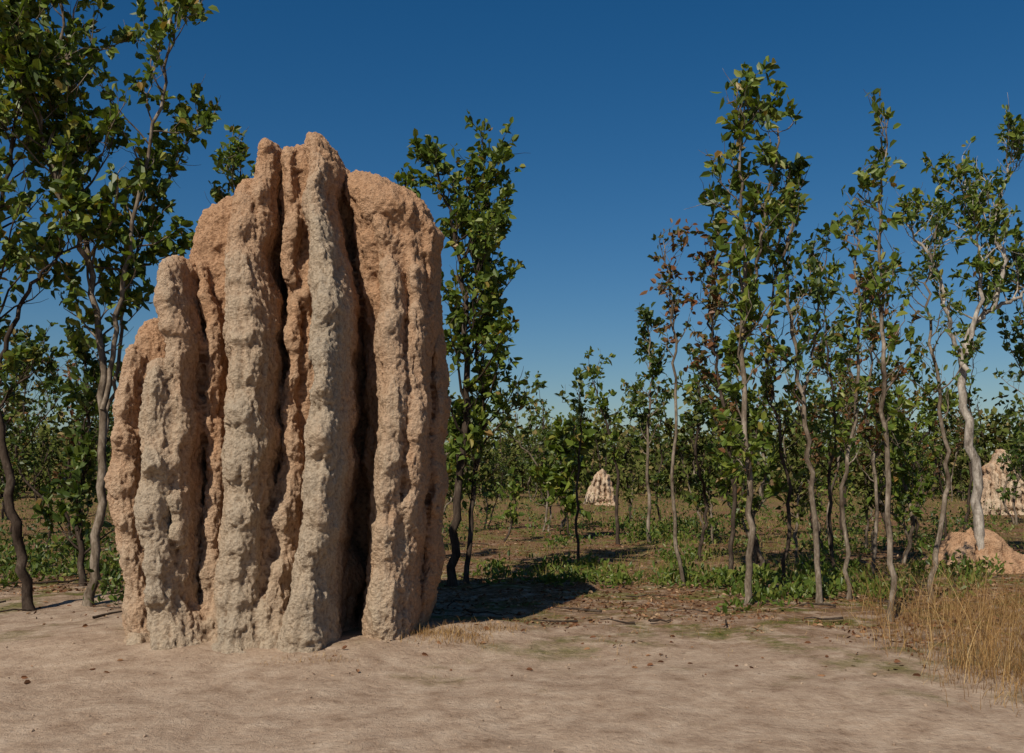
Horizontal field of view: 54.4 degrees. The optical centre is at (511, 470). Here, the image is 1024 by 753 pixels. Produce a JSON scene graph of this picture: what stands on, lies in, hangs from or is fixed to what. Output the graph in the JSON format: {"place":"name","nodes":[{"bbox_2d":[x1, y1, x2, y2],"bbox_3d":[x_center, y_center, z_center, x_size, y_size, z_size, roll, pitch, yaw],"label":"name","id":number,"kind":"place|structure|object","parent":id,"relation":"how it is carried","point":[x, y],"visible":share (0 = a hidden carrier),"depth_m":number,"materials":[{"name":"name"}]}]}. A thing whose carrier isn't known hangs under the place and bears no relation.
{"place":"outdoors","nodes":[
{"label":"outdoors","id":0,"kind":"place"},
{"bbox_2d":[0,471,1023,752],"bbox_3d":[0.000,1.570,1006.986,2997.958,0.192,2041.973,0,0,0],"label":"ground","id":1,"kind":"structure","parent":0,"point":[400,699],"depth_m":7.55,"materials":[{"name":"brown soil"}]},
{"bbox_2d":[0,376,27,434],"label":"eucalyptus tree","id":2,"kind":"object","parent":1,"relation":"on","point":[7,422],"visible":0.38,"depth_m":24.47,"materials":[{"name":"green plant"}]},
{"bbox_2d":[0,328,44,544],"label":"eucalyptus tree","id":3,"kind":"object","parent":1,"relation":"on","point":[22,416],"visible":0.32,"depth_m":21.06,"materials":[{"name":"green plant"}]},
{"bbox_2d":[0,342,64,519],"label":"eucalyptus tree","id":4,"kind":"object","parent":1,"relation":"on","point":[54,390],"visible":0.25,"depth_m":33.05,"materials":[{"name":"green plant"}]},
{"bbox_2d":[0,320,69,492],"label":"eucalyptus tree","id":5,"kind":"object","parent":1,"relation":"on","point":[36,352],"visible":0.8,"depth_m":15.69,"materials":[{"name":"green plant"}]},
{"bbox_2d":[16,380,55,500],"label":"eucalyptus tree","id":6,"kind":"object","parent":1,"relation":"on","point":[44,448],"visible":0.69,"depth_m":35.65,"materials":[{"name":"green plant"}]},
{"bbox_2d":[8,380,67,548],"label":"eucalyptus tree","id":7,"kind":"object","parent":1,"relation":"on","point":[50,488],"visible":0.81,"depth_m":19.81,"materials":[{"name":"green plant"}]},
{"bbox_2d":[40,433,58,498],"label":"eucalyptus tree","id":8,"kind":"object","parent":1,"relation":"on","point":[51,468],"visible":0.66,"depth_m":48.91,"materials":[{"name":"green plant"}]},
{"bbox_2d":[38,353,86,536],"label":"eucalyptus tree","id":9,"kind":"object","parent":1,"relation":"on","point":[55,473],"visible":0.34,"depth_m":23.98,"materials":[{"name":"green plant"}]},
{"bbox_2d":[0,0,135,611],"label":"eucalyptus tree","id":10,"kind":"object","parent":1,"relation":"on","point":[52,242],"visible":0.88,"depth_m":11.53,"materials":[{"name":"green plant"}]},
{"bbox_2d":[31,317,122,585],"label":"eucalyptus tree","id":11,"kind":"object","parent":1,"relation":"on","point":[83,456],"visible":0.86,"depth_m":13.56,"materials":[{"name":"green plant"}]},
{"bbox_2d":[61,341,98,485],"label":"eucalyptus tree","id":12,"kind":"object","parent":1,"relation":"on","point":[95,415],"visible":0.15,"depth_m":39.32,"materials":[{"name":"green plant"}]},
{"bbox_2d":[94,402,112,514],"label":"eucalyptus tree","id":13,"kind":"object","parent":1,"relation":"on","point":[111,421],"visible":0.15,"depth_m":32.55,"materials":[{"name":"green plant"}]},
{"bbox_2d":[0,0,221,605],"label":"eucalyptus tree","id":14,"kind":"object","parent":1,"relation":"on","point":[81,133],"visible":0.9,"depth_m":12.11,"materials":[{"name":"green plant"}]},
{"bbox_2d":[196,124,254,223],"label":"eucalyptus tree","id":15,"kind":"object","parent":1,"relation":"on","point":[236,158],"visible":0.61,"depth_m":15.23,"materials":[{"name":"green plant"}]},
{"bbox_2d":[104,132,451,653],"bbox_3d":[-2.247,-0.657,9.544,3.250,5.121,2.727,0,0,0],"label":"termite mound","id":16,"kind":"object","parent":1,"relation":"on","point":[276,476],"visible":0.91,"depth_m":8.95,"materials":[{"name":"soil"}]},
{"bbox_2d":[391,110,539,586],"bbox_3d":[-0.806,-1.720,14.083,2.357,6.714,1.838,0,0,20],"label":"eucalyptus tree","id":17,"kind":"object","parent":1,"relation":"on","point":[486,232],"visible":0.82,"depth_m":13.87,"materials":[{"name":"green plant"}]},
{"bbox_2d":[442,401,488,532],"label":"eucalyptus tree","id":18,"kind":"object","parent":1,"relation":"on","point":[450,488],"visible":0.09,"depth_m":25.54,"materials":[{"name":"green plant"}]},
{"bbox_2d":[446,421,510,529],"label":"eucalyptus tree","id":19,"kind":"object","parent":1,"relation":"on","point":[492,462],"visible":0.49,"depth_m":27.00,"materials":[{"name":"green plant"}]},
{"bbox_2d":[494,432,513,499],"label":"eucalyptus tree","id":20,"kind":"object","parent":1,"relation":"on","point":[510,454],"visible":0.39,"depth_m":53.85,"materials":[{"name":"green plant"}]},
{"bbox_2d":[492,448,515,499],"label":"eucalyptus tree","id":21,"kind":"object","parent":1,"relation":"on","point":[502,466],"visible":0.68,"depth_m":50.84,"materials":[{"name":"green plant"}]},
{"bbox_2d":[0,535,1017,626],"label":"fallen sticks","id":22,"kind":"object","parent":1,"relation":"on","point":[454,600],"visible":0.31,"depth_m":11.49,"materials":[{"name":"brown wood"}]},
{"bbox_2d":[494,465,524,541],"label":"broadleaf sapling","id":23,"kind":"object","parent":1,"relation":"on","point":[515,488],"visible":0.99,"depth_m":22.08,"materials":[{"name":"green plant"}]},
{"bbox_2d":[0,506,1022,613],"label":"undergrowth plants","id":24,"kind":"object","parent":1,"relation":"on","point":[762,590],"visible":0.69,"depth_m":14.47,"materials":[{"name":"green plant"}]},
{"bbox_2d":[0,378,1023,499],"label":"distant woodland","id":25,"kind":"object","parent":1,"relation":"on","point":[601,458],"visible":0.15,"depth_m":58.59,"materials":[{"name":"green plant"}]},
{"bbox_2d":[0,511,1023,683],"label":"leaf litter","id":26,"kind":"object","parent":1,"relation":"on","point":[575,623],"visible":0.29,"depth_m":12.63,"materials":[{"name":"brown plant"}]},
{"bbox_2d":[0,483,1023,604],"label":"shrubs","id":27,"kind":"object","parent":1,"relation":"on","point":[113,572],"visible":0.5,"depth_m":21.70,"materials":[{"name":"green plant"}]},
{"bbox_2d":[0,485,1023,584],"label":"meadow grass","id":28,"kind":"structure","parent":1,"relation":"on","point":[687,565],"depth_m":20.57,"materials":[{"name":"green plant"}]},
{"bbox_2d":[3,565,1023,752],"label":"ground grit","id":29,"kind":"object","parent":1,"relation":"on","point":[497,706],"visible":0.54,"depth_m":7.38,"materials":[{"name":"brown gravel"}]},
{"bbox_2d":[517,440,542,499],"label":"eucalyptus tree","id":30,"kind":"object","parent":1,"relation":"on","point":[534,485],"visible":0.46,"depth_m":51.66,"materials":[{"name":"green plant"}]},
{"bbox_2d":[488,371,585,531],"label":"eucalyptus tree","id":31,"kind":"object","parent":1,"relation":"on","point":[544,455],"visible":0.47,"depth_m":26.10,"materials":[{"name":"green plant"}]},
{"bbox_2d":[530,399,555,464],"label":"eucalyptus tree","id":32,"kind":"object","parent":1,"relation":"on","point":[543,403],"visible":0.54,"depth_m":42.82,"materials":[{"name":"green plant"}]},
{"bbox_2d":[549,450,574,527],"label":"eucalyptus tree","id":33,"kind":"object","parent":1,"relation":"on","point":[564,519],"visible":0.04,"depth_m":28.15,"materials":[{"name":"green plant"}]},
{"bbox_2d":[528,415,596,539],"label":"broadleaf sapling","id":34,"kind":"object","parent":1,"relation":"on","point":[549,479],"visible":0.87,"depth_m":22.52,"materials":[{"name":"green plant"}]},
{"bbox_2d":[555,367,598,560],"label":"eucalyptus tree","id":35,"kind":"object","parent":1,"relation":"on","point":[581,385],"visible":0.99,"depth_m":17.70,"materials":[{"name":"green plant"}]},
{"bbox_2d":[586,451,595,481],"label":"eucalyptus tree","id":36,"kind":"object","parent":1,"relation":"on","point":[589,465],"visible":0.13,"depth_m":66.00,"materials":[{"name":"green plant"}]},
{"bbox_2d":[583,469,618,505],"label":"termite mound","id":37,"kind":"object","parent":1,"relation":"on","point":[600,486],"visible":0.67,"depth_m":45.66,"materials":[{"name":"brown soil"}]},
{"bbox_2d":[580,346,633,544],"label":"eucalyptus tree","id":38,"kind":"object","parent":1,"relation":"on","point":[594,370],"visible":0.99,"depth_m":21.14,"materials":[{"name":"green plant"}]},
{"bbox_2d":[618,440,644,508],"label":"eucalyptus tree","id":39,"kind":"object","parent":1,"relation":"on","point":[634,469],"visible":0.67,"depth_m":41.84,"materials":[{"name":"green plant"}]},
{"bbox_2d":[612,382,663,527],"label":"eucalyptus tree","id":40,"kind":"object","parent":1,"relation":"on","point":[627,495],"visible":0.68,"depth_m":26.64,"materials":[{"name":"green plant"}]},
{"bbox_2d":[260,541,1023,715],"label":"dry grass","id":41,"kind":"structure","parent":1,"relation":"on","point":[973,647],"depth_m":8.78,"materials":[{"name":"beige plant"}]},
{"bbox_2d":[625,302,673,544],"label":"eucalyptus tree","id":42,"kind":"object","parent":1,"relation":"on","point":[655,362],"visible":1,"depth_m":21.21,"materials":[{"name":"green plant"}]},
{"bbox_2d":[634,389,671,519],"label":"eucalyptus tree","id":43,"kind":"object","parent":1,"relation":"on","point":[659,477],"visible":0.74,"depth_m":28.62,"materials":[{"name":"green plant"}]},
{"bbox_2d":[640,218,704,585],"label":"eucalyptus tree","id":44,"kind":"object","parent":1,"relation":"on","point":[673,302],"visible":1,"depth_m":14.11,"materials":[{"name":"green plant"}]},
{"bbox_2d":[668,456,679,496],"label":"eucalyptus tree","id":45,"kind":"object","parent":1,"relation":"on","point":[675,479],"visible":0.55,"depth_m":55.42,"materials":[{"name":"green plant"}]},
{"bbox_2d":[660,370,718,543],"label":"eucalyptus tree","id":46,"kind":"object","parent":1,"relation":"on","point":[687,467],"visible":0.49,"depth_m":21.29,"materials":[{"name":"green plant"}]},
{"bbox_2d":[697,455,708,481],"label":"eucalyptus tree","id":47,"kind":"object","parent":1,"relation":"on","point":[705,461],"visible":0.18,"depth_m":53.29,"materials":[{"name":"green plant"}]},
{"bbox_2d":[676,342,741,560],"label":"eucalyptus tree","id":48,"kind":"object","parent":1,"relation":"on","point":[698,480],"visible":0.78,"depth_m":17.35,"materials":[{"name":"green plant"}]},
{"bbox_2d":[679,234,754,582],"bbox_3d":[2.878,-0.909,14.429,1.037,5.148,1.046,0,0,43],"label":"eucalyptus tree","id":49,"kind":"object","parent":1,"relation":"on","point":[713,298],"visible":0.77,"depth_m":14.31,"materials":[{"name":"green plant"}]},
{"bbox_2d":[711,438,733,500],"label":"eucalyptus tree","id":50,"kind":"object","parent":1,"relation":"on","point":[719,490],"visible":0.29,"depth_m":51.68,"materials":[{"name":"green plant"}]},
{"bbox_2d":[733,411,741,502],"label":"eucalyptus tree","id":51,"kind":"object","parent":1,"relation":"on","point":[734,461],"visible":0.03,"depth_m":47.90,"materials":[{"name":"green plant"}]},
{"bbox_2d":[687,55,802,605],"bbox_3d":[2.819,-1.736,11.903,1.240,6.754,1.440,0,0,-41],"label":"eucalyptus tree","id":52,"kind":"object","parent":1,"relation":"on","point":[762,112],"visible":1,"depth_m":11.86,"materials":[{"name":"green plant"}]},
{"bbox_2d":[683,367,806,566],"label":"eucalyptus tree","id":53,"kind":"object","parent":1,"relation":"on","point":[767,490],"visible":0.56,"depth_m":15.76,"materials":[{"name":"green plant"}]},
{"bbox_2d":[714,299,793,497],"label":"eucalyptus tree","id":54,"kind":"object","parent":1,"relation":"on","point":[771,359],"visible":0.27,"depth_m":21.56,"materials":[{"name":"green plant"}]},
{"bbox_2d":[747,193,811,585],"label":"eucalyptus tree","id":55,"kind":"object","parent":1,"relation":"on","point":[766,377],"visible":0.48,"depth_m":13.96,"materials":[{"name":"green plant"}]},
{"bbox_2d":[784,429,805,483],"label":"eucalyptus tree","id":56,"kind":"object","parent":1,"relation":"on","point":[800,439],"visible":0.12,"depth_m":50.58,"materials":[{"name":"green plant"}]},
{"bbox_2d":[764,397,826,562],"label":"eucalyptus tree","id":57,"kind":"object","parent":1,"relation":"on","point":[799,513],"visible":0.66,"depth_m":17.13,"materials":[{"name":"green plant"}]},
{"bbox_2d":[750,143,855,602],"bbox_3d":[3.546,-1.246,12.187,1.244,5.773,1.091,0,0,0],"label":"eucalyptus tree","id":58,"kind":"object","parent":1,"relation":"on","point":[797,172],"visible":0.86,"depth_m":12.14,"materials":[{"name":"green plant"}]},
{"bbox_2d":[791,382,831,533],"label":"eucalyptus tree","id":59,"kind":"object","parent":1,"relation":"on","point":[801,451],"visible":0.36,"depth_m":24.82,"materials":[{"name":"green plant"}]},
{"bbox_2d":[802,367,832,504],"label":"eucalyptus tree","id":60,"kind":"object","parent":1,"relation":"on","point":[813,392],"visible":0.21,"depth_m":45.94,"materials":[{"name":"green plant"}]},
{"bbox_2d":[785,254,854,575],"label":"eucalyptus tree","id":61,"kind":"object","parent":1,"relation":"on","point":[828,359],"visible":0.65,"depth_m":15.01,"materials":[{"name":"green plant"}]},
{"bbox_2d":[784,318,867,552],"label":"eucalyptus tree","id":62,"kind":"object","parent":1,"relation":"on","point":[844,413],"visible":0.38,"depth_m":19.01,"materials":[{"name":"green plant"}]},
{"bbox_2d":[821,375,860,534],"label":"eucalyptus tree","id":63,"kind":"object","parent":1,"relation":"on","point":[850,507],"visible":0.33,"depth_m":24.41,"materials":[{"name":"green plant"}]},
{"bbox_2d":[832,336,860,503],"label":"eucalyptus tree","id":64,"kind":"object","parent":1,"relation":"on","point":[857,447],"visible":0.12,"depth_m":30.60,"materials":[{"name":"green plant"}]},
{"bbox_2d":[858,419,872,497],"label":"eucalyptus tree","id":65,"kind":"object","parent":1,"relation":"on","point":[862,446],"visible":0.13,"depth_m":58.75,"materials":[{"name":"green plant"}]},
{"bbox_2d":[828,177,906,599],"bbox_3d":[4.317,-1.089,12.759,1.003,5.473,1.133,0,0,-26],"label":"eucalyptus tree","id":66,"kind":"object","parent":1,"relation":"on","point":[859,388],"visible":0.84,"depth_m":12.54,"materials":[{"name":"green plant"}]},
{"bbox_2d":[835,262,920,573],"bbox_3d":[5.641,-0.831,15.418,1.066,4.929,1.061,0,0,0],"label":"eucalyptus tree","id":67,"kind":"object","parent":1,"relation":"on","point":[875,336],"visible":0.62,"depth_m":15.35,"materials":[{"name":"green plant"}]},
{"bbox_2d":[870,464,890,520],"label":"eucalyptus tree","id":68,"kind":"object","parent":1,"relation":"on","point":[871,494],"visible":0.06,"depth_m":31.64,"materials":[{"name":"green plant"}]},
{"bbox_2d":[852,294,909,536],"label":"eucalyptus tree","id":69,"kind":"object","parent":1,"relation":"on","point":[878,368],"visible":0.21,"depth_m":23.21,"materials":[{"name":"green plant"}]},
{"bbox_2d":[829,88,935,621],"bbox_3d":[3.970,-1.234,10.693,1.003,5.766,0.900,0,0,0],"label":"eucalyptus tree","id":70,"kind":"object","parent":1,"relation":"on","point":[866,183],"visible":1,"depth_m":10.62,"materials":[{"name":"green plant"}]},
{"bbox_2d":[857,380,911,552],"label":"eucalyptus tree","id":71,"kind":"object","parent":1,"relation":"on","point":[867,493],"visible":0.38,"depth_m":18.92,"materials":[{"name":"green plant"}]},
{"bbox_2d":[850,361,927,563],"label":"eucalyptus tree","id":72,"kind":"object","parent":1,"relation":"on","point":[900,454],"visible":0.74,"depth_m":16.82,"materials":[{"name":"green plant"}]},
{"bbox_2d":[895,381,944,518],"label":"eucalyptus tree","id":73,"kind":"object","parent":1,"relation":"on","point":[915,393],"visible":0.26,"depth_m":30.15,"materials":[{"name":"green plant"}]},
{"bbox_2d":[878,347,971,543],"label":"eucalyptus tree","id":74,"kind":"object","parent":1,"relation":"on","point":[928,483],"visible":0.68,"depth_m":21.10,"materials":[{"name":"green plant"}]},
{"bbox_2d":[918,431,936,481],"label":"eucalyptus tree","id":75,"kind":"object","parent":1,"relation":"on","point":[925,453],"visible":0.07,"depth_m":67.21,"materials":[{"name":"green plant"}]},
{"bbox_2d":[917,426,948,494],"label":"eucalyptus tree","id":76,"kind":"object","parent":1,"relation":"on","point":[931,446],"visible":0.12,"depth_m":62.38,"materials":[{"name":"green plant"}]},
{"bbox_2d":[888,198,984,602],"bbox_3d":[5.227,-0.918,12.475,0.862,5.186,1.049,0,0,-12],"label":"eucalyptus tree","id":77,"kind":"object","parent":1,"relation":"on","point":[930,318],"visible":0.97,"depth_m":12.42,"materials":[{"name":"green plant"}]},
{"bbox_2d":[922,393,959,538],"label":"eucalyptus tree","id":78,"kind":"object","parent":1,"relation":"on","point":[941,446],"visible":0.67,"depth_m":21.46,"materials":[{"name":"green plant"}]},
{"bbox_2d":[929,387,964,500],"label":"eucalyptus tree","id":79,"kind":"object","parent":1,"relation":"on","point":[960,423],"visible":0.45,"depth_m":50.81,"materials":[{"name":"green plant"}]},
{"bbox_2d":[889,93,1023,550],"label":"eucalyptus tree","id":80,"kind":"object","parent":1,"relation":"on","point":[975,208],"visible":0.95,"depth_m":15.61,"materials":[{"name":"green plant"}]},
{"bbox_2d":[953,460,966,499],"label":"eucalyptus tree","id":81,"kind":"object","parent":1,"relation":"on","point":[959,477],"visible":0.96,"depth_m":51.50,"materials":[{"name":"green plant"}]},
{"bbox_2d":[916,527,1023,573],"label":"collapsed termite mound","id":82,"kind":"object","parent":1,"relation":"on","point":[965,543],"visible":0.43,"depth_m":15.40,"materials":[{"name":"orange soil"}]},
{"bbox_2d":[953,331,988,529],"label":"eucalyptus tree","id":83,"kind":"object","parent":1,"relation":"on","point":[974,392],"visible":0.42,"depth_m":26.75,"materials":[{"name":"green plant"}]},
{"bbox_2d":[981,449,1023,514],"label":"termite mound","id":84,"kind":"object","parent":1,"relation":"on","point":[994,477],"visible":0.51,"depth_m":35.62,"materials":[{"name":"brown soil"}]},
{"bbox_2d":[993,442,1016,457],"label":"eucalyptus tree","id":85,"kind":"object","parent":1,"relation":"on","point":[999,445],"visible":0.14,"depth_m":54.62,"materials":[{"name":"green plant"}]},
{"bbox_2d":[992,362,1023,524],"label":"eucalyptus tree","id":86,"kind":"object","parent":1,"relation":"on","point":[1015,462],"visible":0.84,"depth_m":29.08,"materials":[{"name":"green plant"}]},
{"bbox_2d":[993,235,1023,458],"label":"eucalyptus tree","id":87,"kind":"object","parent":1,"relation":"on","point":[1018,351],"visible":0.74,"depth_m":17.31,"materials":[{"name":"green plant"}]},
{"bbox_2d":[1008,424,1023,481],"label":"eucalyptus tree","id":88,"kind":"object","parent":1,"relation":"on","point":[1016,455],"visible":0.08,"depth_m":55.48,"materials":[{"name":"green plant"}]},
{"bbox_2d":[0,0,1023,463],"label":"sky","id":89,"kind":"structure","parent":0,"point":[613,108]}
]}

